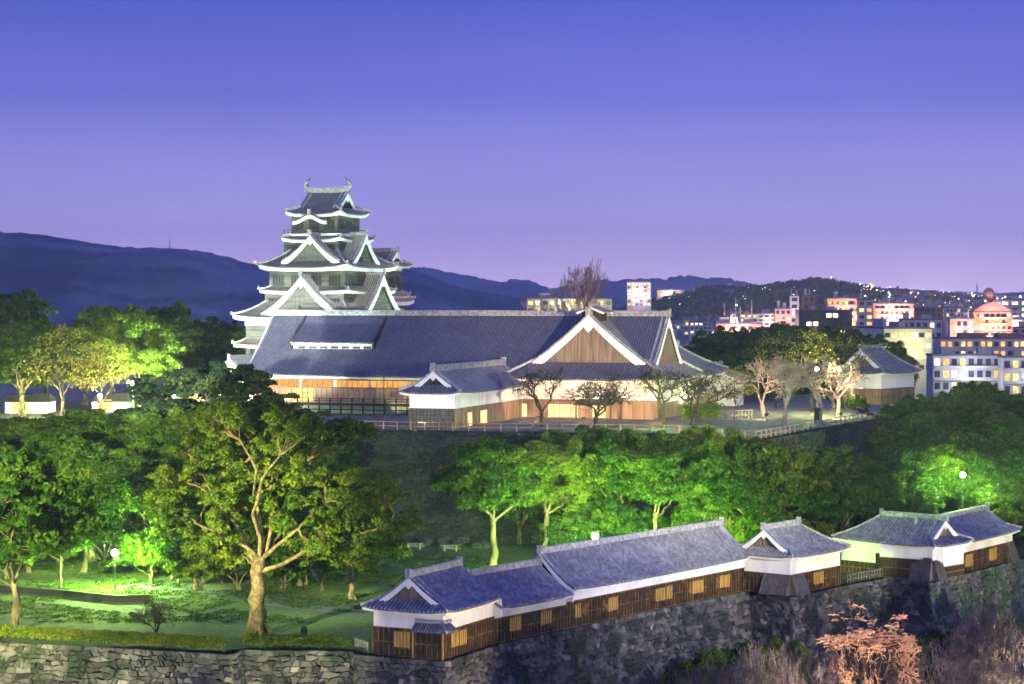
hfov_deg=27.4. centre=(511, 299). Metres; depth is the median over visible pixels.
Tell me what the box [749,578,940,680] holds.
stone wall
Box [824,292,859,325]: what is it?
building
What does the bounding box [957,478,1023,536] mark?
tree
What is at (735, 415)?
picket fence
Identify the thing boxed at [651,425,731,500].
tree
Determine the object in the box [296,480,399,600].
tree
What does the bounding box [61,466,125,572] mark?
tree
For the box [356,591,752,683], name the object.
stone wall
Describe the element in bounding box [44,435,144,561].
tree
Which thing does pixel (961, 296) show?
house
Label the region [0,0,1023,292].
sky
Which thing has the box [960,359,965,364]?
window
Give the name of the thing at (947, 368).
building
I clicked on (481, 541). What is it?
fallen stone
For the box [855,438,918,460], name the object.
tree
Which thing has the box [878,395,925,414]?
tree
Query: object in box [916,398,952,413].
tree
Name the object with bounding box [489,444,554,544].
tree
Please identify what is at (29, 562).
bush
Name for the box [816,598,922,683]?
bare tree
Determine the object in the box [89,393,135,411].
hut
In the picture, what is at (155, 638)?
hedge
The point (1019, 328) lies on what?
building
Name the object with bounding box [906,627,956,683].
bramble
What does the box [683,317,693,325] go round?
house
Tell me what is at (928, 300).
house
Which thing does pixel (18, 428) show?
tree
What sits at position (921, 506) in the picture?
tree
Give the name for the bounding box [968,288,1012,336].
building
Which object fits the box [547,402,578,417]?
lit doorway
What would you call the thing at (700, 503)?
tree
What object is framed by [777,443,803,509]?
tree
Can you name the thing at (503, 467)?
tree
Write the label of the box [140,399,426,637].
camphor tree
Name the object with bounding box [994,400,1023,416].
tree
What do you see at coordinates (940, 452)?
tree
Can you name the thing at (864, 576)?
picket fence
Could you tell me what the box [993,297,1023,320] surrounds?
building
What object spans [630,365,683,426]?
bare tree
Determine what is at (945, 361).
window
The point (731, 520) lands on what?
bush
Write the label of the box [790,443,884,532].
tree
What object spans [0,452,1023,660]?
lawn
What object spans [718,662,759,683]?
bare shrub
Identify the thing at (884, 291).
house
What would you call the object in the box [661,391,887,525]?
terrace wall
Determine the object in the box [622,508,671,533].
bush
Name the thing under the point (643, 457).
tree
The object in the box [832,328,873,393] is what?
tree
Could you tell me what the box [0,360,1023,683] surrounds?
ground
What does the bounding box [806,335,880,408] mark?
tree
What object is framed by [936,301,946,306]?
house
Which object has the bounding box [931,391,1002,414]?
tree
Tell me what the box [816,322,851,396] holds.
tree
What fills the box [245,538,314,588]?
bush
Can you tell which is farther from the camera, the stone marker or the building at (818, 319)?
the building at (818, 319)
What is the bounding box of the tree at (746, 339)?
[715,326,765,395]
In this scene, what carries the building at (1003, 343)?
on the ground at (126, 382)
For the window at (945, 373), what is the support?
in the building at (947, 368)
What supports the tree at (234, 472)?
on the lawn at (351, 627)
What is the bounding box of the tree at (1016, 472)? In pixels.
[988,455,1023,484]
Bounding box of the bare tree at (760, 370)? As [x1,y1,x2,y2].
[734,357,785,416]
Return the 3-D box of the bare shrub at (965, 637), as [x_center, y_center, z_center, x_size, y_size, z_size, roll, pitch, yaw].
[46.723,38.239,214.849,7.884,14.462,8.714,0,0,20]
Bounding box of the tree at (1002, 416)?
[981,411,1022,427]
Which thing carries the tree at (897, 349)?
on the wooded slope
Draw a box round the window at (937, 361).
[935,359,939,364]
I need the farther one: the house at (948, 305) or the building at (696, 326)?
the house at (948, 305)
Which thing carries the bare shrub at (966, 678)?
on the moat bank at (857, 681)
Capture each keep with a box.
[231,177,403,353]
[372,246,415,309]
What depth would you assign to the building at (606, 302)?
900.00 m
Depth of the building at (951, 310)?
900.00 m
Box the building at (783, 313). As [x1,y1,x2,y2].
[773,301,791,324]
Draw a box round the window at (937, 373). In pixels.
[935,371,939,376]
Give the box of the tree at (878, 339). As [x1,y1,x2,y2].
[865,334,887,411]
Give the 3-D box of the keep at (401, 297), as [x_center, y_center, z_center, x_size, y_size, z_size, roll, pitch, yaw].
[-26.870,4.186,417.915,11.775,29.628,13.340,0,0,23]
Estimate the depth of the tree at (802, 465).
268.49 m
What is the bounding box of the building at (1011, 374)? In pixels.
[997,350,1023,394]
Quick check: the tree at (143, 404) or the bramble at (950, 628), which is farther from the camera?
the tree at (143, 404)
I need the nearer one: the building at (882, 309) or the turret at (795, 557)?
the turret at (795, 557)
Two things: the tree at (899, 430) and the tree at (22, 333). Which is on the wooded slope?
the tree at (899, 430)
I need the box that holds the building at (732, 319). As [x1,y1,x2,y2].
[730,315,737,322]
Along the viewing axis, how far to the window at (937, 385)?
459.92 m
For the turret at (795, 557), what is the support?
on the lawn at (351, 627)
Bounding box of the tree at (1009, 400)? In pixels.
[974,390,1023,408]
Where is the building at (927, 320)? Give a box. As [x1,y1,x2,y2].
[898,313,942,336]
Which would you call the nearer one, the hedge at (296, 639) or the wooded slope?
the hedge at (296, 639)
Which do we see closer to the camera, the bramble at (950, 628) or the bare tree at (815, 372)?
the bramble at (950, 628)
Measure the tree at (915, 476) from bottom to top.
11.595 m
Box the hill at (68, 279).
[0,232,622,330]
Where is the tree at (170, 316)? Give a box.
[145,301,205,399]
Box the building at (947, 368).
[925,347,1001,396]
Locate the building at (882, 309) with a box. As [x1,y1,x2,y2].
[873,299,914,325]
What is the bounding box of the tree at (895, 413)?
[877,404,944,422]
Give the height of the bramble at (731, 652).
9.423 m
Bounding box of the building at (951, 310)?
[943,303,967,336]
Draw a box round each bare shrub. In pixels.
[669,666,709,683]
[700,648,749,683]
[717,639,797,683]
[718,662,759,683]
[760,657,803,683]
[761,634,830,683]
[801,650,855,683]
[867,650,929,683]
[905,626,985,683]
[930,654,999,683]
[932,604,1008,683]
[959,594,1023,682]
[978,648,1023,683]
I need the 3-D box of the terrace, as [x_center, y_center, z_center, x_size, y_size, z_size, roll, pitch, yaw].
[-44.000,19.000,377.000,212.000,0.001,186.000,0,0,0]
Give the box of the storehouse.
[205,354,252,404]
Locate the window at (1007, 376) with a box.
[1005,374,1009,380]
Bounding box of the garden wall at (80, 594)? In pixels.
[0,585,149,601]
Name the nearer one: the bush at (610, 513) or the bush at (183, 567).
the bush at (183, 567)
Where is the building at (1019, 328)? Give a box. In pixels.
[1012,321,1023,336]
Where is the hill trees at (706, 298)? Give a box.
[612,275,1023,321]
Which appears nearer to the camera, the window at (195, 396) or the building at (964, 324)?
the window at (195, 396)
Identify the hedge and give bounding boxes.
[0,623,228,649]
[240,632,351,646]
[676,402,727,419]
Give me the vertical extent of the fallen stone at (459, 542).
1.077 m
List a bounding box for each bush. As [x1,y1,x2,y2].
[0,532,46,578]
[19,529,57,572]
[47,543,93,565]
[88,513,143,562]
[107,533,160,578]
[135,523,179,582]
[157,547,227,588]
[198,562,242,583]
[206,521,279,589]
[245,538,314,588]
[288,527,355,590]
[323,540,380,580]
[370,535,413,572]
[537,511,608,544]
[587,495,637,537]
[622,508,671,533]
[669,506,727,526]
[723,510,746,543]
[735,506,795,543]
[801,518,835,537]
[822,513,871,530]
[845,394,870,412]
[991,503,1023,540]
[1003,491,1023,532]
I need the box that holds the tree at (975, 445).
[936,434,997,509]
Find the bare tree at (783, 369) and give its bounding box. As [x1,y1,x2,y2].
[767,351,810,424]
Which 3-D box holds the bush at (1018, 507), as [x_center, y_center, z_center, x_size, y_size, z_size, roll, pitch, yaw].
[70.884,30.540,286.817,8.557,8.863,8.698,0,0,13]
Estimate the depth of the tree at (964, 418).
326.47 m
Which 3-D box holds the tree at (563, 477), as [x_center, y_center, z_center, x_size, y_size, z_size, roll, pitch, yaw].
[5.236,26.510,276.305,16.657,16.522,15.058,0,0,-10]
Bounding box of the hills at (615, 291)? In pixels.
[407,267,757,306]
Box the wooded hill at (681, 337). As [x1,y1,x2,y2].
[674,309,821,346]
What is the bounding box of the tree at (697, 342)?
[683,329,718,355]
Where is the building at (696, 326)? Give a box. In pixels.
[688,316,715,346]
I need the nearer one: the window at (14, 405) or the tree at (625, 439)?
the tree at (625, 439)
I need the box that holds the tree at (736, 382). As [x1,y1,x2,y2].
[718,365,756,418]
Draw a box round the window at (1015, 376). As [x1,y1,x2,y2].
[1013,374,1017,380]
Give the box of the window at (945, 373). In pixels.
[943,371,947,376]
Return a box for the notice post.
[813,408,820,420]
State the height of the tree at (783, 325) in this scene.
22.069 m
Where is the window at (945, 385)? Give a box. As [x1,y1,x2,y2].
[943,383,947,388]
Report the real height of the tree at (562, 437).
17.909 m
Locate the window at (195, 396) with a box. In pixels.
[180,395,201,401]
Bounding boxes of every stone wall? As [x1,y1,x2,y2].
[0,642,246,683]
[243,648,370,683]
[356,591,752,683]
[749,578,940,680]
[925,555,1023,653]
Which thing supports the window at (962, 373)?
in the building at (947, 368)
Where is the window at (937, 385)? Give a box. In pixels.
[935,383,939,388]
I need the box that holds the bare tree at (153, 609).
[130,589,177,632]
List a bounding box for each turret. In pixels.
[360,556,501,660]
[534,517,749,627]
[739,517,850,595]
[831,508,973,581]
[832,343,921,404]
[879,503,1021,581]
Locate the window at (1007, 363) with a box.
[1005,361,1009,367]
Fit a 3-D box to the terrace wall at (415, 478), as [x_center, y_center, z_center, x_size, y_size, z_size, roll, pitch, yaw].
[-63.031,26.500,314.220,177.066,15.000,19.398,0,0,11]
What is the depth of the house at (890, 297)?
1720.35 m
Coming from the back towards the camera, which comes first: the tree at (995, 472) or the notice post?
the notice post
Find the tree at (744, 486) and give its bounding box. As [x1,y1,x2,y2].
[688,435,809,531]
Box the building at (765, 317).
[738,309,773,331]
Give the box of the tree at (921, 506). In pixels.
[872,496,937,516]
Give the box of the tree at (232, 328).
[219,320,245,354]
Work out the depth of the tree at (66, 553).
247.35 m
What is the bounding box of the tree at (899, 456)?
[872,448,953,500]
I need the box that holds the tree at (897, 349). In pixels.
[882,340,919,405]
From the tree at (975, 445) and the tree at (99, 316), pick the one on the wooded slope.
the tree at (975, 445)
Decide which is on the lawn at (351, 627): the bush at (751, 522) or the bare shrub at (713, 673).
the bush at (751, 522)
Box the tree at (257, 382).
[190,369,299,453]
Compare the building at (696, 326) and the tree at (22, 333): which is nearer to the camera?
the tree at (22, 333)
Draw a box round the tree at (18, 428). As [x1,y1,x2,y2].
[0,417,55,436]
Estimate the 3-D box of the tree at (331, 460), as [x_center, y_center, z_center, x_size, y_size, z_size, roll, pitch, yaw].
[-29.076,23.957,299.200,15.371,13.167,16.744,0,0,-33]
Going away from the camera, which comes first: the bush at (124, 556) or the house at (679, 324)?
the bush at (124, 556)
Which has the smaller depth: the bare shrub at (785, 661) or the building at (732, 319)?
the bare shrub at (785, 661)
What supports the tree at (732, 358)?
on the terrace
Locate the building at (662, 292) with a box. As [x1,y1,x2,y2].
[656,287,681,299]
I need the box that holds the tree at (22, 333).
[0,288,79,415]
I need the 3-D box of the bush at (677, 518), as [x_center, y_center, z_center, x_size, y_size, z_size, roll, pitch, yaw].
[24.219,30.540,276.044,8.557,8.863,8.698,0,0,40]
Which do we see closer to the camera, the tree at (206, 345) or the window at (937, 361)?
the tree at (206, 345)
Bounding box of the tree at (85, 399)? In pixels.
[63,340,122,404]
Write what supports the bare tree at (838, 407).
on the terrace
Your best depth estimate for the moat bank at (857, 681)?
242.56 m
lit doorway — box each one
[466,409,472,426]
[479,407,487,424]
[522,401,527,416]
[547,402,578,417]
[591,406,606,418]
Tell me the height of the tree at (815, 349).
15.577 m
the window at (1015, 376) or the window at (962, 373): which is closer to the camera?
the window at (1015, 376)
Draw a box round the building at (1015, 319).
[1012,315,1022,325]
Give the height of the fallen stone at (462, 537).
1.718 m
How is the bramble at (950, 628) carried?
on the moat bank at (857, 681)
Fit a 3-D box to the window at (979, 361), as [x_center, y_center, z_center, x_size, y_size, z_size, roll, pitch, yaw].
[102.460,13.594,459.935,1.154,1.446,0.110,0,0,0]
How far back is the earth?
207.82 m
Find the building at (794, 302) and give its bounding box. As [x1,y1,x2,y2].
[789,289,799,326]
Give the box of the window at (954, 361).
[952,359,956,364]
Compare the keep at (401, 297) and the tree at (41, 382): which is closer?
the tree at (41, 382)
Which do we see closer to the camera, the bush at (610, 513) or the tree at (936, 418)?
the bush at (610, 513)
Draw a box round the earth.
[0,634,371,649]
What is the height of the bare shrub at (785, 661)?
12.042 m
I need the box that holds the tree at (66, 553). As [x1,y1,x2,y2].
[34,527,90,587]
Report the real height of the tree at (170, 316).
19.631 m
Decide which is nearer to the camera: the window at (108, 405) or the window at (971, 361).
the window at (108, 405)
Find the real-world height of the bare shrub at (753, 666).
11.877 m
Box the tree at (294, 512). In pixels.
[263,508,305,585]
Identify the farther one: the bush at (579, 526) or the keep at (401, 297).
the keep at (401, 297)
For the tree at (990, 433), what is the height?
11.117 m
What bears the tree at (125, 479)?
on the lawn at (351, 627)
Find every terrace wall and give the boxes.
[241,429,679,543]
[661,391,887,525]
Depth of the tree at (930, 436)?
311.77 m
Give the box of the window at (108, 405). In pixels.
[97,400,111,409]
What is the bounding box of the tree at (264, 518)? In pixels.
[195,498,269,583]
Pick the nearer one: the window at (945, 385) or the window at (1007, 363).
the window at (1007, 363)
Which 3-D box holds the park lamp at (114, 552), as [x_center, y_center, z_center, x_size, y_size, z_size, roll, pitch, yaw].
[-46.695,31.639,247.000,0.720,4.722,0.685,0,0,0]
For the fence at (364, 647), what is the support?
on the lawn at (351, 627)
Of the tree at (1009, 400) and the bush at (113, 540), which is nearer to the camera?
the bush at (113, 540)
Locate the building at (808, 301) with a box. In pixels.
[802,288,815,309]
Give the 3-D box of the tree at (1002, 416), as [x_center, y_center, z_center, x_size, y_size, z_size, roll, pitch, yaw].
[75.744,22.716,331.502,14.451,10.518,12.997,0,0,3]
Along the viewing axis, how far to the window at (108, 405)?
355.92 m
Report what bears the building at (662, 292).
on the ground at (126, 382)
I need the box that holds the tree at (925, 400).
[888,393,948,414]
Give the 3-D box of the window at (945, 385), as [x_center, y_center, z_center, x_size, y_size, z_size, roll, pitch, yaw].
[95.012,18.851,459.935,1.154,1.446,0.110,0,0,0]
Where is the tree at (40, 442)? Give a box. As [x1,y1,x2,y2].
[0,430,76,474]
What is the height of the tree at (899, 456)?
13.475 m
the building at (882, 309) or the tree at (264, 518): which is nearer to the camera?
the tree at (264, 518)
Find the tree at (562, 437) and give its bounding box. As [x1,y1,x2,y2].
[540,424,631,517]
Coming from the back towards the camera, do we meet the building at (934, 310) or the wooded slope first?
the building at (934, 310)
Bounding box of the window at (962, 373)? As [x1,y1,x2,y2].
[960,371,965,376]
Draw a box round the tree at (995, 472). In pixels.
[948,447,1019,506]
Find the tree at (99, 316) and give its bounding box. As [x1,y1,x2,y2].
[71,304,153,392]
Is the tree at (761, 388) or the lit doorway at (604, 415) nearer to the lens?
the lit doorway at (604, 415)
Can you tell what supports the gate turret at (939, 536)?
on the lawn at (351, 627)
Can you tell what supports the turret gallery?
on the lawn at (351, 627)
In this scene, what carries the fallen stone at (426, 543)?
on the lawn at (351, 627)
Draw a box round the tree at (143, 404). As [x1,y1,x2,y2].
[111,397,213,457]
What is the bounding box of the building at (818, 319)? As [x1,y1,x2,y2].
[795,306,852,399]
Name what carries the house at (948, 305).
on the wooded hill at (681, 337)
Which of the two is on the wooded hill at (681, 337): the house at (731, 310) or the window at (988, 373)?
the house at (731, 310)
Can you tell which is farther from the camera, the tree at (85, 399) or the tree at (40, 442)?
the tree at (85, 399)
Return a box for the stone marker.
[300,626,307,638]
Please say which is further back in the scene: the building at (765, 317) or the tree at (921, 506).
the building at (765, 317)
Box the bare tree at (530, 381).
[509,366,566,426]
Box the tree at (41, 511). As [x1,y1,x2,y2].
[0,445,122,630]
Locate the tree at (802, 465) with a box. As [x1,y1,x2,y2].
[760,447,843,515]
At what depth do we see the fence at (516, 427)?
303.57 m
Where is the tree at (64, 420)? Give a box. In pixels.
[9,409,110,449]
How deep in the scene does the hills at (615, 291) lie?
5408.38 m
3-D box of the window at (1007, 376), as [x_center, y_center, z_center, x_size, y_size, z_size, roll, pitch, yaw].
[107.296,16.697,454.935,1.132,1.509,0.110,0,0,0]
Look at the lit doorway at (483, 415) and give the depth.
321.71 m
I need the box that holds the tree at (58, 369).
[20,323,103,415]
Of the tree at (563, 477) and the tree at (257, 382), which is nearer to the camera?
the tree at (563, 477)
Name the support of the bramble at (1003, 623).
on the ground at (126, 382)
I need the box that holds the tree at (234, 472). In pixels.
[209,465,267,529]
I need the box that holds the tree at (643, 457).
[597,436,701,529]
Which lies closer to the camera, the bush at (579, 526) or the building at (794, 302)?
the bush at (579, 526)
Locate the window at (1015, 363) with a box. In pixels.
[1013,361,1017,367]
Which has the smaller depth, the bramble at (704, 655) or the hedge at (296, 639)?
the hedge at (296, 639)
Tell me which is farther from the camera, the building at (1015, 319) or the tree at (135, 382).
the building at (1015, 319)
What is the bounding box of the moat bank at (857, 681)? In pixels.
[573,675,1023,683]
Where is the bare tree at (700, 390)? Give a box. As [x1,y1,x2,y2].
[654,360,744,424]
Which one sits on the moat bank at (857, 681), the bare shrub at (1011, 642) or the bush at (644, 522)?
the bare shrub at (1011, 642)
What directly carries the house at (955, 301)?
on the wooded hill at (681, 337)
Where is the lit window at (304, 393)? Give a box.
[285,388,313,400]
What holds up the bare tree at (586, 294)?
on the terrace
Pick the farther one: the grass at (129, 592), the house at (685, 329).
the house at (685, 329)
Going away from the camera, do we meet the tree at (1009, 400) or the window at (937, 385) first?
the tree at (1009, 400)
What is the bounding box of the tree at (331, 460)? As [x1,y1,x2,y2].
[264,431,362,486]
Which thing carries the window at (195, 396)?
in the hut at (178, 370)
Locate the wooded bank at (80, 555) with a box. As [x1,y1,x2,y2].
[35,471,285,561]
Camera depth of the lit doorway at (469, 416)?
315.48 m
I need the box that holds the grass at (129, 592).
[0,554,510,623]
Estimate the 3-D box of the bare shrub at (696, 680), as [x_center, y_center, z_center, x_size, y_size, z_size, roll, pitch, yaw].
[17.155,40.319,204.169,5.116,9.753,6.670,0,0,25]
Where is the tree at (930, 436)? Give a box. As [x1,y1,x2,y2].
[901,423,973,499]
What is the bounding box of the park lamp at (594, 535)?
[592,532,597,538]
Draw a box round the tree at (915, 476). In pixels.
[885,462,947,512]
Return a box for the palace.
[242,302,750,428]
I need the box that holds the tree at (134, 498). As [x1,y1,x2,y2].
[125,468,202,578]
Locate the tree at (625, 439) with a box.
[577,427,661,502]
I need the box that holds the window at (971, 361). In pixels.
[969,359,973,364]
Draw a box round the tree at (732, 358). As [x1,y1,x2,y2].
[698,348,766,393]
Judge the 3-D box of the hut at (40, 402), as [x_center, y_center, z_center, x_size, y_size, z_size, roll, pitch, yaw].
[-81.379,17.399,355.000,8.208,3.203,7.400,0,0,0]
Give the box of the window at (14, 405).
[11,402,28,410]
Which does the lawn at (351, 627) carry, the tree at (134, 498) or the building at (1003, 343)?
the tree at (134, 498)
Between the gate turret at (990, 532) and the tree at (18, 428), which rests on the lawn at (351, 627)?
the gate turret at (990, 532)
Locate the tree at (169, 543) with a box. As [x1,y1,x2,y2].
[154,492,237,590]
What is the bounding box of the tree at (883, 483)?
[843,460,906,517]
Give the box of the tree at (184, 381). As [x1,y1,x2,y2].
[133,359,254,415]
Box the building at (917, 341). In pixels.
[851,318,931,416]
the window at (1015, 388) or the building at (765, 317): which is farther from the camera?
the building at (765, 317)
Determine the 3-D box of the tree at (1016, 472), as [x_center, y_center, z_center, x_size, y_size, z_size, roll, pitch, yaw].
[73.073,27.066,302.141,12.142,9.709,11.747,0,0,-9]
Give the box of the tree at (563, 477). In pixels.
[513,439,606,546]
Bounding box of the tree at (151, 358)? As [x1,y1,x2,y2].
[91,308,187,406]
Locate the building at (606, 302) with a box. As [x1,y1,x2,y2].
[526,293,612,311]
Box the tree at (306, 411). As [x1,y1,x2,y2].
[240,400,331,488]
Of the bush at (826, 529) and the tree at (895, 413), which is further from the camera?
the tree at (895, 413)
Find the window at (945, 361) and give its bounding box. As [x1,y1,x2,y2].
[943,359,947,364]
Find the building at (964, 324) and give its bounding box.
[947,312,974,336]
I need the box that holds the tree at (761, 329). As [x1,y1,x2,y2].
[753,322,793,364]
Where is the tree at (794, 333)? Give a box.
[776,326,842,394]
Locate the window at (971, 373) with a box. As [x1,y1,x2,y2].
[969,371,973,376]
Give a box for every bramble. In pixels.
[656,659,717,683]
[688,646,745,683]
[721,639,763,682]
[757,637,817,683]
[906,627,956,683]
[941,624,992,681]
[982,615,1023,679]
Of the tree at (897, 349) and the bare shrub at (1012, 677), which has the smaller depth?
the bare shrub at (1012, 677)
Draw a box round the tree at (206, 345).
[163,320,223,367]
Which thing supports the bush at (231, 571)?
on the lawn at (351, 627)
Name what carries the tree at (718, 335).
on the terrace
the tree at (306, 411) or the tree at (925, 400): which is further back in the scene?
the tree at (925, 400)
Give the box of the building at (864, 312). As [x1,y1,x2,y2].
[856,293,873,325]
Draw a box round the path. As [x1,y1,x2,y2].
[116,580,373,617]
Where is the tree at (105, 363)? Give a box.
[71,337,133,408]
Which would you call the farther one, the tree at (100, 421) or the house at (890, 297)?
the house at (890, 297)
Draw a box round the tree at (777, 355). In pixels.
[752,331,799,406]
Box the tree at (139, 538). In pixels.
[125,525,160,582]
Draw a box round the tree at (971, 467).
[942,448,1015,508]
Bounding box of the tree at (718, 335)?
[698,325,739,357]
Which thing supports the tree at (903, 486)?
on the lawn at (351, 627)
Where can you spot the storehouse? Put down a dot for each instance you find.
(233, 361)
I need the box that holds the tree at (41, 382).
[7,339,88,392]
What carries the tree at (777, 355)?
on the terrace
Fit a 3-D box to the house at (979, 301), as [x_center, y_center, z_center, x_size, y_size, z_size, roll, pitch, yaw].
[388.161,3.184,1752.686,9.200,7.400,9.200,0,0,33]
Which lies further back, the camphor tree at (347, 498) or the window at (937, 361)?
the window at (937, 361)
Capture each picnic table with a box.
[406,543,423,548]
[439,544,460,551]
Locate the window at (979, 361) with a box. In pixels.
[977,359,982,364]
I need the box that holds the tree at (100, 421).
[53,408,167,460]
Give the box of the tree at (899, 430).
[865,415,947,445]
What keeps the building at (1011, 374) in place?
on the ground at (126, 382)
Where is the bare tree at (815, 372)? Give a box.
[783,351,846,419]
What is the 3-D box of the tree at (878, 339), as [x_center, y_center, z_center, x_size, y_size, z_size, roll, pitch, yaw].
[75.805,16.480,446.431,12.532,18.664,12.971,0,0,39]
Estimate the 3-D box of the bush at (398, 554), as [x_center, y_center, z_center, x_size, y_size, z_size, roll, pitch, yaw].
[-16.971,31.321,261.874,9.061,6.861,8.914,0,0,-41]
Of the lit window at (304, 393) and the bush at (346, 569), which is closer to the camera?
the bush at (346, 569)
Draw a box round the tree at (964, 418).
[940,404,1007,433]
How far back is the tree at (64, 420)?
295.94 m
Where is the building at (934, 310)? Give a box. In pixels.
[914,302,943,336]
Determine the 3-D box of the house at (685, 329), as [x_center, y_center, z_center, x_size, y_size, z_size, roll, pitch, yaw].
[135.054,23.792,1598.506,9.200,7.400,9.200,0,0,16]
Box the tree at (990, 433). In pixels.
[955,424,1023,451]
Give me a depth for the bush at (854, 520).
273.55 m
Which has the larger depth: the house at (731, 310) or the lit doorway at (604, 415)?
the house at (731, 310)
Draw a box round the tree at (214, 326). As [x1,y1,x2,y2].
[193,316,245,361]
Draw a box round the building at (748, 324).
[713,297,762,332]
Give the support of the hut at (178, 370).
on the terrace
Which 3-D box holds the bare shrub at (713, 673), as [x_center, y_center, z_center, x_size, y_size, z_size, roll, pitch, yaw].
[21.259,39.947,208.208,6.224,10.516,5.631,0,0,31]
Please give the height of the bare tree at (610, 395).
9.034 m
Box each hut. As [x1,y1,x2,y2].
[2,393,58,412]
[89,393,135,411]
[172,368,207,401]
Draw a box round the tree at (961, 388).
[937,380,1006,401]
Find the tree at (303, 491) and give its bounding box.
[280,485,319,584]
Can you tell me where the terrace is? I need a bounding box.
[0,385,881,439]
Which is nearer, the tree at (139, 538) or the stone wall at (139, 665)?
the stone wall at (139, 665)
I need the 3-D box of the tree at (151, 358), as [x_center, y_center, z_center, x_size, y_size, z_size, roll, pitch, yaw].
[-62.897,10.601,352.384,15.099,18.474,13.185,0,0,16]
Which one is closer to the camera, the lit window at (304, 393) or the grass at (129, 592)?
the grass at (129, 592)
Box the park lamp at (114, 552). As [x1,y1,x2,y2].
[112,549,117,588]
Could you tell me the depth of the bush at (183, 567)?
244.58 m
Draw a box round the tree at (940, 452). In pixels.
[885,443,972,512]
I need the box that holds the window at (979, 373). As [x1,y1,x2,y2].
[977,371,982,376]
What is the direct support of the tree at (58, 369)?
on the terrace
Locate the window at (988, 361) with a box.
[986,359,990,364]
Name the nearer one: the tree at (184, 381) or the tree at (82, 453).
the tree at (82, 453)
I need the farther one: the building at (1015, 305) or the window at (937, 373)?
the building at (1015, 305)
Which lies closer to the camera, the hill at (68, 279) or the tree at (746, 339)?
the tree at (746, 339)
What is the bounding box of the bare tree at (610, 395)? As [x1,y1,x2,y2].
[557,370,643,427]
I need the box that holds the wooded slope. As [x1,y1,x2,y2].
[815,442,1023,597]
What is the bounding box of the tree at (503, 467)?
[428,434,551,565]
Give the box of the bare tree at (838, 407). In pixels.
[802,360,866,415]
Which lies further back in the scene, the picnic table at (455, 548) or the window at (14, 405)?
the window at (14, 405)
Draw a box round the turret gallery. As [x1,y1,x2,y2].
[464,556,573,643]
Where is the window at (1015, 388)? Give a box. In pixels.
[1013,386,1017,392]
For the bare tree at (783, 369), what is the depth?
319.58 m
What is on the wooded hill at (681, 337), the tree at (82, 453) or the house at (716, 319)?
the house at (716, 319)
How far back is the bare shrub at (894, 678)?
211.16 m
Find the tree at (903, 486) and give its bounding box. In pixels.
[891,480,915,501]
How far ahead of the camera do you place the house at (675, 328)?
1607.97 m
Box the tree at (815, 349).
[785,326,842,411]
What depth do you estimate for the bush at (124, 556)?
255.46 m
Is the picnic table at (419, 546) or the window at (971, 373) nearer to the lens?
the picnic table at (419, 546)
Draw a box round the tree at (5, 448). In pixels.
[0,439,17,483]
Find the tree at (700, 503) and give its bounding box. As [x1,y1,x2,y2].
[674,426,764,532]
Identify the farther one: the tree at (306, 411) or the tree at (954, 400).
the tree at (954, 400)
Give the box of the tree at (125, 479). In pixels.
[71,454,209,572]
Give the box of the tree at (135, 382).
[122,374,188,411]
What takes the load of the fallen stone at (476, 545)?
on the lawn at (351, 627)
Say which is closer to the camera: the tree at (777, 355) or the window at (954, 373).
the tree at (777, 355)
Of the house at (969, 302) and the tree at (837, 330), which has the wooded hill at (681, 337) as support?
the house at (969, 302)
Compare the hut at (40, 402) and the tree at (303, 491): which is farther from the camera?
the hut at (40, 402)
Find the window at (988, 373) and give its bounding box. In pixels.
[986,371,990,376]
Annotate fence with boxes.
[355,638,367,653]
[367,421,679,432]
[680,411,878,437]
[723,409,751,419]
[847,567,882,583]
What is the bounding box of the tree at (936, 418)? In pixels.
[905,408,972,433]
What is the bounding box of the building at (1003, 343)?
[932,333,1023,354]
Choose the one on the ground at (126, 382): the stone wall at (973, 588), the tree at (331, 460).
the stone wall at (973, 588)
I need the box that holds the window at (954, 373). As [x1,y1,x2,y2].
[952,371,956,376]
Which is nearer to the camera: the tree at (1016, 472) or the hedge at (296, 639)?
the hedge at (296, 639)
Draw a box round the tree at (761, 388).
[740,343,797,397]
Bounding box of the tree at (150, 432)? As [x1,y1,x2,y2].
[117,407,246,474]
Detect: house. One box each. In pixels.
[671,320,684,329]
[672,326,677,333]
[682,326,688,334]
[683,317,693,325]
[711,317,718,322]
[723,288,734,292]
[728,308,739,315]
[881,289,891,293]
[882,294,894,300]
[893,292,904,295]
[918,298,931,302]
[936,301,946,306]
[944,303,956,306]
[949,300,961,302]
[954,295,968,298]
[965,300,976,304]
[965,305,977,309]
[973,299,983,303]
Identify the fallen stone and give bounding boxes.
[419,541,429,545]
[436,538,447,542]
[453,540,463,545]
[455,535,469,542]
[471,542,481,547]
[476,539,487,542]
[481,542,490,547]
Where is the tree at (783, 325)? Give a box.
[769,321,815,392]

